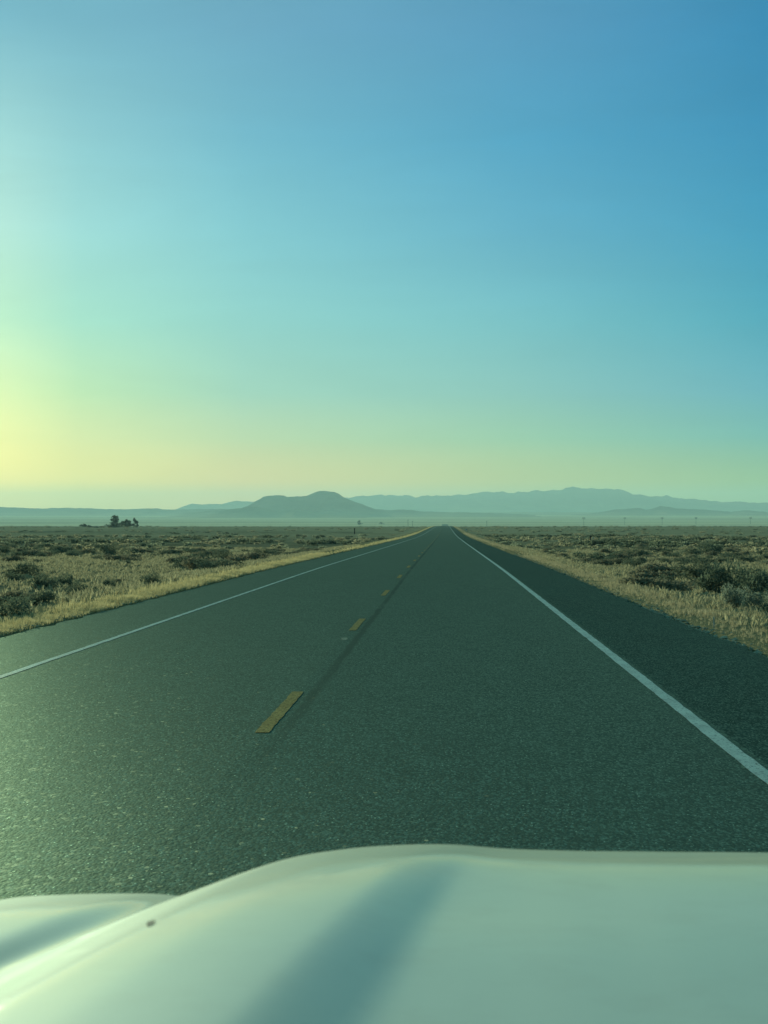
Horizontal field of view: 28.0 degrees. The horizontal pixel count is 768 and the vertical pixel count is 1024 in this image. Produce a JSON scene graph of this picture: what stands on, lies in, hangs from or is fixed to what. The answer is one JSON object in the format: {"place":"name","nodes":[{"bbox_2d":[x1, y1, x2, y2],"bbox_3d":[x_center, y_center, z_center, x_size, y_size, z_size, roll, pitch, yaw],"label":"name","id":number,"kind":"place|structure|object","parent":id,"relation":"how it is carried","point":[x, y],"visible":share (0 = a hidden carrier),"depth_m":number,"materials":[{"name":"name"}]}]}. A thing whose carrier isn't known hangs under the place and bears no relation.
{"place":"outdoors","nodes":[
{"label":"outdoors","id":0,"kind":"place"},
{"bbox_2d":[0,507,226,515],"bbox_3d":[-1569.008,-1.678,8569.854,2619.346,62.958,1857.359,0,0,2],"label":"hills","id":1,"kind":"structure","parent":0,"point":[9,511],"depth_m":8376.57,"materials":[{"name":"grey stone"}]},
{"bbox_2d":[0,552,330,635],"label":"verge grass","id":2,"kind":"structure","parent":0,"point":[70,608],"depth_m":36.41,"materials":[{"name":"plant"}]},
{"bbox_2d":[176,501,253,509],"bbox_3d":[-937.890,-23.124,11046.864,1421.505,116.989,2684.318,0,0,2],"label":"hills","id":3,"kind":"structure","parent":0,"point":[235,504],"depth_m":11018.04,"materials":[{"name":"grey stone"}]},
{"bbox_2d":[0,524,442,673],"bbox_3d":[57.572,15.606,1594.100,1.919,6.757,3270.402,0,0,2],"label":"road shoulder","id":4,"kind":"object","parent":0,"point":[24,648],"visible":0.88,"depth_m":29.43},
{"bbox_2d":[198,507,366,517],"bbox_3d":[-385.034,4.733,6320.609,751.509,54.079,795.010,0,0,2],"label":"hills","id":5,"kind":"structure","parent":0,"point":[251,512],"depth_m":6224.59,"materials":[{"name":"grey stone"}]},
{"bbox_2d":[167,491,539,516],"bbox_3d":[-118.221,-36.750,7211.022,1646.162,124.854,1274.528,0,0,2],"label":"hills","id":6,"kind":"structure","parent":0,"point":[327,502],"depth_m":7114.93,"materials":[{"name":"grey stone"}]},
{"bbox_2d":[316,526,432,553],"bbox_3d":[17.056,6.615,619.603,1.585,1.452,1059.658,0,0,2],"label":"verge grass","id":7,"kind":"structure","parent":0,"point":[371,544],"depth_m":163.84,"materials":[{"name":"plant"}]},
{"bbox_2d":[0,524,767,899],"bbox_3d":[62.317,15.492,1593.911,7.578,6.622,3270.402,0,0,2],"label":"road","id":8,"kind":"structure","parent":0,"point":[454,688],"depth_m":12.21,"materials":[{"name":"grey asphalt"}]},
{"bbox_2d":[0,526,436,677],"bbox_3d":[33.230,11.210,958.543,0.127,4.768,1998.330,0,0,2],"label":"road edge line","id":9,"kind":"object","parent":8,"relation":"on","point":[44,661],"visible":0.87,"depth_m":24.93,"materials":[{"name":"white paint"}]},
{"bbox_2d":[255,691,302,731],"bbox_3d":[-0.942,1.821,14.185,0.132,0.001,3.100,0,0,2],"label":"road centre dash","id":10,"kind":"object","parent":8,"relation":"on","point":[275,717],"visible":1,"depth_m":13.97,"materials":[{"name":"yellow paint"}]},
{"bbox_2d":[349,619,364,629],"bbox_3d":[-0.450,1.920,26.364,0.131,0.001,3.100,0,0,2],"label":"road centre dash","id":11,"kind":"object","parent":8,"relation":"on","point":[356,625],"visible":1,"depth_m":26.27,"materials":[{"name":"yellow paint"}]},
{"bbox_2d":[0,844,767,1023],"bbox_3d":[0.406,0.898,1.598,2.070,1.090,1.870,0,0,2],"label":"car","id":12,"kind":"object","parent":8,"relation":"on","point":[429,934],"visible":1,"depth_m":1.41,"materials":[{"name":"white paint"}]},
{"bbox_2d":[449,526,767,783],"bbox_3d":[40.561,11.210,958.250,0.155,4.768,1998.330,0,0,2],"label":"road edge line","id":13,"kind":"object","parent":8,"relation":"on","point":[753,766],"visible":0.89,"depth_m":14.98,"materials":[{"name":"white paint"}]},
{"bbox_2d":[0,515,767,656],"bbox_3d":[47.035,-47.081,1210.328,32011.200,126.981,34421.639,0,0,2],"label":"ground","id":14,"kind":"structure","parent":0,"point":[559,522],"depth_m":609.47,"materials":[{"name":"brown soil"}]},
{"bbox_2d":[0,545,11,552],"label":"shrub","id":15,"kind":"object","parent":14,"relation":"on","point":[4,549],"visible":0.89,"depth_m":118.19,"materials":[{"name":"green plant"}]},
{"bbox_2d":[0,550,21,557],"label":"shrub","id":16,"kind":"object","parent":14,"relation":"on","point":[16,553],"visible":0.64,"depth_m":98.20,"materials":[{"name":"green plant"}]},
{"bbox_2d":[0,571,25,581],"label":"shrub","id":17,"kind":"object","parent":14,"relation":"on","point":[17,577],"visible":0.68,"depth_m":57.29,"materials":[{"name":"green plant"}]},
{"bbox_2d":[1,555,27,561],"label":"shrub","id":18,"kind":"object","parent":14,"relation":"on","point":[15,558],"visible":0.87,"depth_m":88.37,"materials":[{"name":"green plant"}]},
{"bbox_2d":[0,593,35,615],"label":"shrub","id":19,"kind":"object","parent":14,"relation":"on","point":[10,608],"visible":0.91,"depth_m":30.22,"materials":[{"name":"green plant"}]},
{"bbox_2d":[0,590,41,604],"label":"shrub","id":20,"kind":"object","parent":14,"relation":"on","point":[14,593],"visible":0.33,"depth_m":40.36,"materials":[{"name":"green plant"}]},
{"bbox_2d":[5,561,46,576],"bbox_3d":[-14.612,2.325,62.882,1.489,0.826,2.638,0,-1,23],"label":"shrub","id":21,"kind":"object","parent":14,"relation":"on","point":[30,567],"visible":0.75,"depth_m":62.52,"materials":[{"name":"green plant"}]},
{"bbox_2d":[21,549,52,555],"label":"shrub","id":22,"kind":"object","parent":14,"relation":"on","point":[33,552],"visible":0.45,"depth_m":104.78,"materials":[{"name":"green plant"}]},
{"bbox_2d":[29,543,49,546],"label":"shrub","id":23,"kind":"object","parent":14,"relation":"on","point":[45,545],"visible":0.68,"depth_m":152.21,"materials":[{"name":"green plant"}]},
{"bbox_2d":[35,551,46,556],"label":"shrub","id":24,"kind":"object","parent":14,"relation":"on","point":[40,554],"visible":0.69,"depth_m":101.22,"materials":[{"name":"green plant"}]},
{"bbox_2d":[22,573,62,588],"bbox_3d":[-11.184,2.287,50.481,1.304,0.582,1.269,0,-1,-38],"label":"shrub","id":25,"kind":"object","parent":14,"relation":"on","point":[44,580],"visible":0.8,"depth_m":50.27,"materials":[{"name":"green plant"}]},
{"bbox_2d":[26,587,58,604],"bbox_3d":[-8.034,1.988,35.994,0.872,0.482,1.629,0,-1,-24],"label":"shrub","id":26,"kind":"object","parent":14,"relation":"on","point":[45,597],"visible":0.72,"depth_m":35.76,"materials":[{"name":"green plant"}]},
{"bbox_2d":[38,544,67,552],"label":"shrub","id":27,"kind":"object","parent":14,"relation":"on","point":[55,548],"visible":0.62,"depth_m":119.31,"materials":[{"name":"green plant"}]},
{"bbox_2d":[48,549,59,555],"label":"shrub","id":28,"kind":"object","parent":14,"relation":"on","point":[55,552],"visible":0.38,"depth_m":108.42,"materials":[{"name":"green plant"}]},
{"bbox_2d":[49,572,77,585],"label":"shrub","id":29,"kind":"object","parent":14,"relation":"on","point":[67,580],"visible":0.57,"depth_m":52.33,"materials":[{"name":"green plant"}]},
{"bbox_2d":[65,552,78,555],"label":"shrub","id":30,"kind":"object","parent":14,"relation":"on","point":[72,554],"visible":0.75,"depth_m":108.10,"materials":[{"name":"green plant"}]},
{"bbox_2d":[64,550,79,555],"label":"shrub","id":31,"kind":"object","parent":14,"relation":"on","point":[72,551],"visible":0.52,"depth_m":109.38,"materials":[{"name":"green plant"}]},
{"bbox_2d":[64,546,81,550],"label":"shrub","id":32,"kind":"object","parent":14,"relation":"on","point":[69,548],"visible":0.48,"depth_m":120.61,"materials":[{"name":"green plant"}]},
{"bbox_2d":[63,583,100,594],"bbox_3d":[-8.710,2.219,44.329,1.108,0.400,1.107,0,0,-11],"label":"shrub","id":33,"kind":"object","parent":14,"relation":"on","point":[74,585],"visible":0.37,"depth_m":44.24,"materials":[{"name":"green plant"}]},
{"bbox_2d":[78,549,90,552],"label":"shrub","id":34,"kind":"object","parent":14,"relation":"on","point":[87,551],"visible":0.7,"depth_m":115.73,"materials":[{"name":"green plant"}]},
{"bbox_2d":[100,550,114,554],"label":"shrub","id":35,"kind":"object","parent":14,"relation":"on","point":[109,552],"visible":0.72,"depth_m":107.17,"materials":[{"name":"green plant"}]},
{"bbox_2d":[104,515,120,527],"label":"tree","id":36,"kind":"object","parent":14,"relation":"on","point":[114,523],"visible":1,"depth_m":825.88,"materials":[{"name":"green plant"}]},
{"bbox_2d":[101,577,123,585],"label":"shrub","id":37,"kind":"object","parent":14,"relation":"on","point":[110,582],"visible":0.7,"depth_m":47.81,"materials":[{"name":"green plant"}]},
{"bbox_2d":[96,541,133,554],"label":"shrub","id":38,"kind":"object","parent":14,"relation":"on","point":[104,548],"visible":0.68,"depth_m":109.49,"materials":[{"name":"green plant"}]},
{"bbox_2d":[113,578,128,583],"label":"shrub","id":39,"kind":"object","parent":14,"relation":"on","point":[117,580],"visible":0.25,"depth_m":53.86,"materials":[{"name":"green plant"}]},
{"bbox_2d":[104,555,143,560],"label":"shrub","id":40,"kind":"object","parent":14,"relation":"on","point":[123,557],"visible":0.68,"depth_m":89.17,"materials":[{"name":"green plant"}]},
{"bbox_2d":[120,519,134,526],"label":"tree","id":41,"kind":"object","parent":14,"relation":"on","point":[126,523],"visible":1,"depth_m":825.88,"materials":[{"name":"green plant"}]},
{"bbox_2d":[129,547,141,552],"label":"shrub","id":42,"kind":"object","parent":14,"relation":"on","point":[134,549],"visible":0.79,"depth_m":116.86,"materials":[{"name":"green plant"}]},
{"bbox_2d":[135,548,153,553],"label":"shrub","id":43,"kind":"object","parent":14,"relation":"on","point":[142,550],"visible":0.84,"depth_m":116.50,"materials":[{"name":"green plant"}]},
{"bbox_2d":[140,572,162,584],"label":"shrub","id":44,"kind":"object","parent":14,"relation":"on","point":[149,578],"visible":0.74,"depth_m":46.25,"materials":[{"name":"green plant"}]},
{"bbox_2d":[155,550,172,554],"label":"shrub","id":45,"kind":"object","parent":14,"relation":"on","point":[165,552],"visible":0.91,"depth_m":110.89,"materials":[{"name":"green plant"}]},
{"bbox_2d":[168,564,186,568],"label":"shrub","id":46,"kind":"object","parent":14,"relation":"on","point":[176,566],"visible":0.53,"depth_m":74.53,"materials":[{"name":"green plant"}]},
{"bbox_2d":[165,555,194,562],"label":"shrub","id":47,"kind":"object","parent":14,"relation":"on","point":[173,560],"visible":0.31,"depth_m":85.43,"materials":[{"name":"green plant"}]},
{"bbox_2d":[182,548,199,552],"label":"shrub","id":48,"kind":"object","parent":14,"relation":"on","point":[189,550],"visible":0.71,"depth_m":120.08,"materials":[{"name":"green plant"}]},
{"bbox_2d":[174,552,212,567],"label":"shrub","id":49,"kind":"object","parent":14,"relation":"on","point":[182,558],"visible":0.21,"depth_m":75.13,"materials":[{"name":"green plant"}]},
{"bbox_2d":[170,555,221,569],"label":"shrub","id":50,"kind":"object","parent":14,"relation":"on","point":[188,562],"visible":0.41,"depth_m":69.45,"materials":[{"name":"green plant"}]},
{"bbox_2d":[190,551,213,555],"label":"shrub","id":51,"kind":"object","parent":14,"relation":"on","point":[207,552],"visible":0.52,"depth_m":105.94,"materials":[{"name":"green plant"}]},
{"bbox_2d":[209,549,226,555],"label":"shrub","id":52,"kind":"object","parent":14,"relation":"on","point":[214,551],"visible":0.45,"depth_m":109.91,"materials":[{"name":"green plant"}]},
{"bbox_2d":[193,558,243,568],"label":"shrub","id":53,"kind":"object","parent":14,"relation":"on","point":[205,562],"visible":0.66,"depth_m":66.46,"materials":[{"name":"green plant"}]},
{"bbox_2d":[210,551,231,558],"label":"shrub","id":54,"kind":"object","parent":14,"relation":"on","point":[221,555],"visible":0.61,"depth_m":102.76,"materials":[{"name":"green plant"}]},
{"bbox_2d":[224,552,268,561],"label":"shrub","id":55,"kind":"object","parent":14,"relation":"on","point":[243,557],"visible":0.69,"depth_m":87.12,"materials":[{"name":"green plant"}]},
{"bbox_2d":[253,547,269,553],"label":"shrub","id":56,"kind":"object","parent":14,"relation":"on","point":[257,550],"visible":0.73,"depth_m":117.06,"materials":[{"name":"green plant"}]},
{"bbox_2d":[266,549,281,554],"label":"shrub","id":57,"kind":"object","parent":14,"relation":"on","point":[272,550],"visible":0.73,"depth_m":116.06,"materials":[{"name":"green plant"}]},
{"bbox_2d":[0,544,767,631],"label":"field grass","id":58,"kind":"structure","parent":14,"relation":"on","point":[88,575],"depth_m":68.32,"materials":[{"name":"plant"}]},
{"bbox_2d":[0,525,767,553],"bbox_3d":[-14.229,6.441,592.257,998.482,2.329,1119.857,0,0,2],"label":"distant brush","id":59,"kind":"object","parent":14,"relation":"on","point":[667,542],"visible":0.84,"depth_m":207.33,"materials":[{"name":"green plant"}]},
{"bbox_2d":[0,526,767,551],"bbox_3d":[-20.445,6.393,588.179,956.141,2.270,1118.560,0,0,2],"label":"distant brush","id":60,"kind":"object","parent":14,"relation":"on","point":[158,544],"visible":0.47,"depth_m":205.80,"materials":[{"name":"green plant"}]},
{"bbox_2d":[3,554,767,657],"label":"roadside gravel","id":61,"kind":"structure","parent":14,"relation":"on","point":[750,648],"depth_m":30.16,"materials":[{"name":"brown gravel"}]},
{"bbox_2d":[454,526,554,557],"bbox_3d":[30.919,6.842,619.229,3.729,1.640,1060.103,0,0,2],"label":"verge grass","id":62,"kind":"structure","parent":14,"relation":"on","point":[484,540],"depth_m":190.83,"materials":[{"name":"beige plant"}]},
{"bbox_2d":[555,553,568,556],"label":"shrub","id":63,"kind":"object","parent":14,"relation":"on","point":[564,554],"visible":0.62,"depth_m":102.51,"materials":[{"name":"green plant"}]},
{"bbox_2d":[571,558,595,562],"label":"shrub","id":64,"kind":"object","parent":14,"relation":"on","point":[586,559],"visible":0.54,"depth_m":85.66,"materials":[{"name":"green plant"}]},
{"bbox_2d":[572,551,617,560],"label":"shrub","id":65,"kind":"object","parent":14,"relation":"on","point":[600,555],"visible":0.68,"depth_m":94.80,"materials":[{"name":"green plant"}]},
{"bbox_2d":[585,559,613,566],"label":"shrub","id":66,"kind":"object","parent":14,"relation":"on","point":[604,562],"visible":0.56,"depth_m":80.07,"materials":[{"name":"green plant"}]},
{"bbox_2d":[599,548,614,552],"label":"shrub","id":67,"kind":"object","parent":14,"relation":"on","point":[605,550],"visible":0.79,"depth_m":123.46,"materials":[{"name":"green plant"}]},
{"bbox_2d":[611,558,622,563],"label":"shrub","id":68,"kind":"object","parent":14,"relation":"on","point":[618,560],"visible":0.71,"depth_m":86.51,"materials":[{"name":"green plant"}]},
{"bbox_2d":[615,553,634,558],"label":"shrub","id":69,"kind":"object","parent":14,"relation":"on","point":[620,556],"visible":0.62,"depth_m":95.23,"materials":[{"name":"green plant"}]},
{"bbox_2d":[621,557,643,565],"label":"shrub","id":70,"kind":"object","parent":14,"relation":"on","point":[627,562],"visible":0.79,"depth_m":82.62,"materials":[{"name":"green plant"}]},
{"bbox_2d":[611,548,655,556],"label":"shrub","id":71,"kind":"object","parent":14,"relation":"on","point":[640,553],"visible":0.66,"depth_m":111.31,"materials":[{"name":"green plant"}]},
{"bbox_2d":[635,545,651,549],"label":"shrub","id":72,"kind":"object","parent":14,"relation":"on","point":[645,548],"visible":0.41,"depth_m":131.38,"materials":[{"name":"green plant"}]},
{"bbox_2d":[637,557,652,562],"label":"shrub","id":73,"kind":"object","parent":14,"relation":"on","point":[644,560],"visible":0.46,"depth_m":89.70,"materials":[{"name":"green plant"}]},
{"bbox_2d":[628,568,676,578],"bbox_3d":[9.636,2.344,56.584,2.340,0.594,2.000,0,-1,-37],"label":"shrub","id":74,"kind":"object","parent":14,"relation":"on","point":[644,573],"visible":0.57,"depth_m":56.28,"materials":[{"name":"green plant"}]},
{"bbox_2d":[618,576,696,590],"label":"grass","id":75,"kind":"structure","parent":14,"relation":"on","point":[671,585],"depth_m":46.74,"materials":[{"name":"green plant"}]},
{"bbox_2d":[636,562,688,572],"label":"shrub","id":76,"kind":"object","parent":14,"relation":"on","point":[655,567],"visible":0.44,"depth_m":65.39,"materials":[{"name":"green plant"}]},
{"bbox_2d":[659,557,674,563],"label":"shrub","id":77,"kind":"object","parent":14,"relation":"on","point":[666,560],"visible":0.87,"depth_m":87.64,"materials":[{"name":"green plant"}]},
{"bbox_2d":[661,550,673,555],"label":"shrub","id":78,"kind":"object","parent":14,"relation":"on","point":[665,552],"visible":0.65,"depth_m":115.13,"materials":[{"name":"green plant"}]},
{"bbox_2d":[656,575,679,581],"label":"shrub","id":79,"kind":"object","parent":14,"relation":"on","point":[666,577],"visible":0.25,"depth_m":53.65,"materials":[{"name":"green plant"}]},
{"bbox_2d":[665,552,679,557],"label":"shrub","id":80,"kind":"object","parent":14,"relation":"on","point":[673,555],"visible":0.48,"depth_m":102.46,"materials":[{"name":"green plant"}]},
{"bbox_2d":[673,558,689,563],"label":"shrub","id":81,"kind":"object","parent":14,"relation":"on","point":[680,560],"visible":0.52,"depth_m":86.47,"materials":[{"name":"green plant"}]},
{"bbox_2d":[676,547,700,554],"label":"shrub","id":82,"kind":"object","parent":14,"relation":"on","point":[692,551],"visible":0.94,"depth_m":117.15,"materials":[{"name":"green plant"}]},
{"bbox_2d":[670,558,709,578],"bbox_3d":[12.203,2.257,60.114,1.538,0.941,1.810,0,-1,-39],"label":"shrub","id":83,"kind":"object","parent":14,"relation":"on","point":[692,572],"visible":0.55,"depth_m":60.04,"materials":[{"name":"green plant"}]},
{"bbox_2d":[680,556,716,563],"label":"shrub","id":84,"kind":"object","parent":14,"relation":"on","point":[696,558],"visible":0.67,"depth_m":87.07,"materials":[{"name":"green plant"}]},
{"bbox_2d":[695,543,710,547],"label":"shrub","id":85,"kind":"object","parent":14,"relation":"on","point":[698,545],"visible":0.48,"depth_m":146.24,"materials":[{"name":"green plant"}]},
{"bbox_2d":[697,543,722,552],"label":"shrub","id":86,"kind":"object","parent":14,"relation":"on","point":[715,547],"visible":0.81,"depth_m":121.34,"materials":[{"name":"green plant"}]},
{"bbox_2d":[696,562,726,577],"bbox_3d":[12.640,2.294,59.165,1.248,0.786,1.341,0,0,-6],"label":"shrub","id":87,"kind":"object","parent":14,"relation":"on","point":[704,569],"visible":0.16,"depth_m":59.07,"materials":[{"name":"green plant"}]},
{"bbox_2d":[705,550,721,555],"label":"shrub","id":88,"kind":"object","parent":14,"relation":"on","point":[715,553],"visible":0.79,"depth_m":111.71,"materials":[{"name":"green plant"}]},
{"bbox_2d":[715,556,730,562],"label":"shrub","id":89,"kind":"object","parent":14,"relation":"on","point":[719,559],"visible":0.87,"depth_m":88.86,"materials":[{"name":"green plant"}]},
{"bbox_2d":[684,558,767,592],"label":"shrub","id":90,"kind":"object","parent":14,"relation":"on","point":[708,581],"visible":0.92,"depth_m":48.76,"materials":[{"name":"green plant"}]},
{"bbox_2d":[719,583,743,607],"bbox_3d":[8.387,2.020,37.119,0.592,0.727,0.453,0,0,14],"label":"shrub","id":91,"kind":"object","parent":14,"relation":"on","point":[729,596],"visible":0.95,"depth_m":37.05,"materials":[{"name":"green plant"}]},
{"bbox_2d":[724,548,738,552],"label":"shrub","id":92,"kind":"object","parent":14,"relation":"on","point":[731,550],"visible":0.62,"depth_m":124.32,"materials":[{"name":"green plant"}]},
{"bbox_2d":[738,551,750,554],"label":"shrub","id":93,"kind":"object","parent":14,"relation":"on","point":[745,553],"visible":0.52,"depth_m":113.49,"materials":[{"name":"green plant"}]},
{"bbox_2d":[735,554,762,561],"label":"shrub","id":94,"kind":"object","parent":14,"relation":"on","point":[745,558],"visible":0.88,"depth_m":90.08,"materials":[{"name":"green plant"}]},
{"bbox_2d":[733,564,767,589],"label":"shrub","id":95,"kind":"object","parent":14,"relation":"on","point":[759,580],"visible":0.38,"depth_m":50.55,"materials":[{"name":"green plant"}]},
{"bbox_2d":[734,586,767,607],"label":"shrub","id":96,"kind":"object","parent":14,"relation":"on","point":[751,598],"visible":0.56,"depth_m":37.53,"materials":[{"name":"green plant"}]},
{"bbox_2d":[745,591,767,605],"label":"shrub","id":97,"kind":"object","parent":14,"relation":"on","point":[763,593],"visible":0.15,"depth_m":40.26,"materials":[{"name":"green plant"}]},
{"bbox_2d":[759,603,767,613],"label":"shrub","id":98,"kind":"object","parent":14,"relation":"on","point":[764,608],"visible":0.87,"depth_m":35.57,"materials":[{"name":"green plant"}]},
{"bbox_2d":[0,0,767,509],"label":"sky","id":99,"kind":"structure","parent":0,"point":[251,250],"materials":[{"name":"blue"}]},
{"bbox_2d":[468,512,595,514],"bbox_3d":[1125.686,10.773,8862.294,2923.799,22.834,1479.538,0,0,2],"label":"hills","id":100,"kind":"structure","parent":0,"point":[552,513],"depth_m":8774.85,"materials":[{"name":"grey stone"}]},
{"bbox_2d":[345,486,767,512],"bbox_3d":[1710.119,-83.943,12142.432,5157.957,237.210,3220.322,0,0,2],"label":"hills","id":101,"kind":"structure","parent":0,"point":[572,499],"depth_m":11875.03,"materials":[{"name":"grey stone"}]},
{"bbox_2d":[447,524,767,764],"bbox_3d":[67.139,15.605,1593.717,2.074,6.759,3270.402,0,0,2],"label":"road shoulder","id":102,"kind":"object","parent":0,"point":[721,684],"visible":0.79,"depth_m":21.35},
{"bbox_2d":[518,554,767,652],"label":"verge grass","id":103,"kind":"structure","parent":0,"point":[610,582],"depth_m":38.49,"materials":[{"name":"beige plant"}]},
{"bbox_2d":[577,506,767,515],"bbox_3d":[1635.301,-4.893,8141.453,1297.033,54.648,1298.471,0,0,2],"label":"hills","id":104,"kind":"structure","parent":0,"point":[663,511],"depth_m":7969.90,"materials":[{"name":"grey stone"}]}
]}

